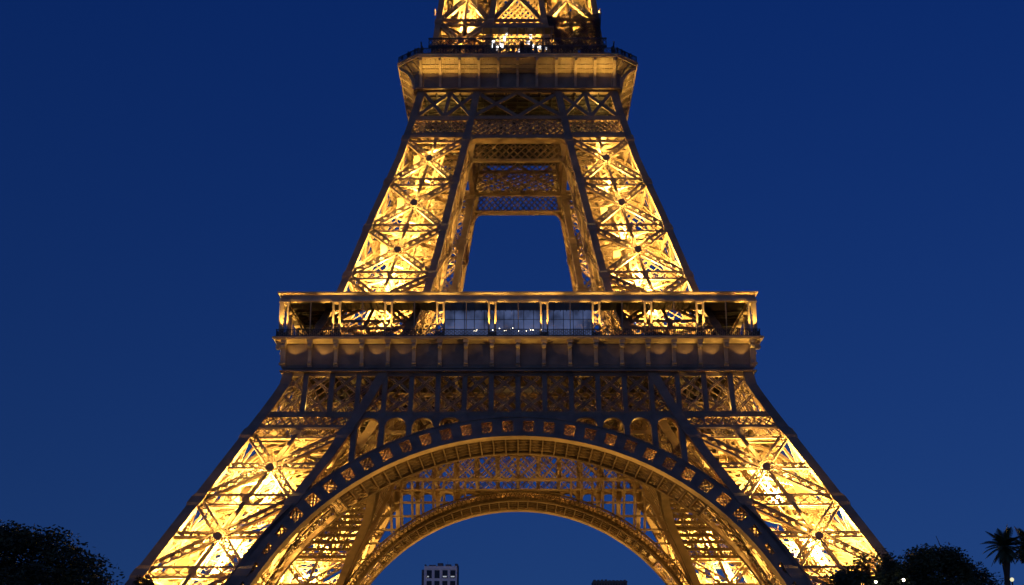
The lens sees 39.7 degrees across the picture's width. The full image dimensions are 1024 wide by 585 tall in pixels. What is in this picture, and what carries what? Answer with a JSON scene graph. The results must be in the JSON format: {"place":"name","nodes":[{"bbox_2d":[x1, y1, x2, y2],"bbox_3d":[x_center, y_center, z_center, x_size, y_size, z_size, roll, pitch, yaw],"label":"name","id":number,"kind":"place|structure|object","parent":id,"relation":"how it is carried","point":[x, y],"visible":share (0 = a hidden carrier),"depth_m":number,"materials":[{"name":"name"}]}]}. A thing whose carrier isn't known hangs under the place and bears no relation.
{"place":"outdoors","nodes":[
{"label":"outdoors","id":0,"kind":"place"},
{"bbox_2d":[422,563,458,584],"bbox_3d":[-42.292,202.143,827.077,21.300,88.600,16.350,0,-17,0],"label":"tower block","id":1,"kind":"structure","parent":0,"point":[442,574],"depth_m":829.80,"materials":[{"name":"concrete"}]},
{"bbox_2d":[427,570,431,577],"bbox_3d":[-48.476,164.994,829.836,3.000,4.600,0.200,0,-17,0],"label":"window","id":2,"kind":"structure","parent":1,"relation":"in","point":[429,572],"depth_m":829.87,"materials":[{"name":"black glass"}]},
{"bbox_2d":[434,570,439,577],"bbox_3d":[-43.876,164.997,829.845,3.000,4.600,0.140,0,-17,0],"label":"window","id":3,"kind":"structure","parent":1,"relation":"in","point":[437,572],"depth_m":829.77,"materials":[{"name":"black glass"}]},
{"bbox_2d":[442,570,447,577],"bbox_3d":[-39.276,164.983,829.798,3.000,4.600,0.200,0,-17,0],"label":"window","id":4,"kind":"structure","parent":1,"relation":"in","point":[444,572],"depth_m":829.97,"materials":[{"name":"black glass"}]},
{"bbox_2d":[450,570,454,577],"bbox_3d":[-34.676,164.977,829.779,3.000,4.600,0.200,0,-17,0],"label":"window","id":5,"kind":"structure","parent":1,"relation":"in","point":[452,572],"depth_m":829.87,"materials":[{"name":"black glass"}]},
{"bbox_2d":[0,0,1023,584],"label":"sky","id":6,"kind":"structure","parent":0,"point":[169,169],"materials":[{"name":"blue"}]},
{"bbox_2d":[591,579,627,584],"bbox_3d":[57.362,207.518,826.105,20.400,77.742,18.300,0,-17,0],"label":"office block","id":7,"kind":"structure","parent":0,"point":[608,582],"depth_m":828.01,"materials":[{"name":"grey concrete"}]},
{"label":"ground","id":8,"kind":"structure","parent":0,"visible":0},
{"bbox_2d":[0,520,124,584],"bbox_3d":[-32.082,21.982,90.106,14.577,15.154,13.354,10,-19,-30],"label":"tree","id":9,"kind":"object","parent":8,"relation":"on","point":[16,542],"visible":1,"depth_m":89.84,"materials":[{"name":"green plant"}]},
{"bbox_2d":[132,575,154,584],"bbox_3d":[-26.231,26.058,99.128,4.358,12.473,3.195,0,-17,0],"label":"tree","id":10,"kind":"object","parent":8,"relation":"on","point":[137,581],"visible":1,"depth_m":100.55,"materials":[{"name":"green plant"}]},
{"bbox_2d":[124,0,893,584],"bbox_3d":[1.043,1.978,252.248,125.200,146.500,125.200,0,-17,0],"label":"iron tower","id":11,"kind":"structure","parent":8,"relation":"on","point":[378,412],"depth_m":220.04,"materials":[{"name":"metal"}]},
{"bbox_2d":[547,10,600,52],"bbox_3d":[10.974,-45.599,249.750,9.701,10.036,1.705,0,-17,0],"label":"safety net","id":12,"kind":"object","parent":11,"relation":"hanging from","point":[584,29],"visible":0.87,"depth_m":250.33,"materials":[{"name":"gold metal"}]},
{"bbox_2d":[824,547,916,584],"bbox_3d":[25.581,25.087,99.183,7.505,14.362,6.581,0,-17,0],"label":"tree","id":13,"kind":"object","parent":8,"relation":"on","point":[886,568],"visible":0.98,"depth_m":99.77,"materials":[{"name":"green plant"}]},
{"bbox_2d":[887,558,928,584],"bbox_3d":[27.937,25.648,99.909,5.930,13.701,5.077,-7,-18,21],"label":"tree","id":14,"kind":"object","parent":8,"relation":"on","point":[915,578],"visible":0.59,"depth_m":100.68,"materials":[{"name":"green plant"}]},
{"bbox_2d":[896,536,993,584],"bbox_3d":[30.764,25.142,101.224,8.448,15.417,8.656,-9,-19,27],"label":"tree","id":15,"kind":"object","parent":8,"relation":"on","point":[938,565],"visible":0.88,"depth_m":101.67,"materials":[{"name":"green plant"}]},
{"bbox_2d":[972,561,1003,584],"bbox_3d":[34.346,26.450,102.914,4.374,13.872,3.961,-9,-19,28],"label":"shrub","id":16,"kind":"object","parent":8,"relation":"on","point":[989,579],"visible":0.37,"depth_m":104.24,"materials":[{"name":"green plant"}]},
{"bbox_2d":[981,526,1023,584],"bbox_3d":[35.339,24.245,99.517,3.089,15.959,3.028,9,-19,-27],"label":"palm tree","id":17,"kind":"object","parent":8,"relation":"on","point":[1003,542],"visible":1,"depth_m":100.86,"materials":[{"name":"green plant"}]},
{"bbox_2d":[1010,526,1023,563],"bbox_3d":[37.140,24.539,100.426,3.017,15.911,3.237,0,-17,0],"label":"palm tree","id":18,"kind":"object","parent":8,"relation":"on","point":[1020,532],"visible":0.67,"depth_m":102.17,"materials":[{"name":"green plant"}]}
]}

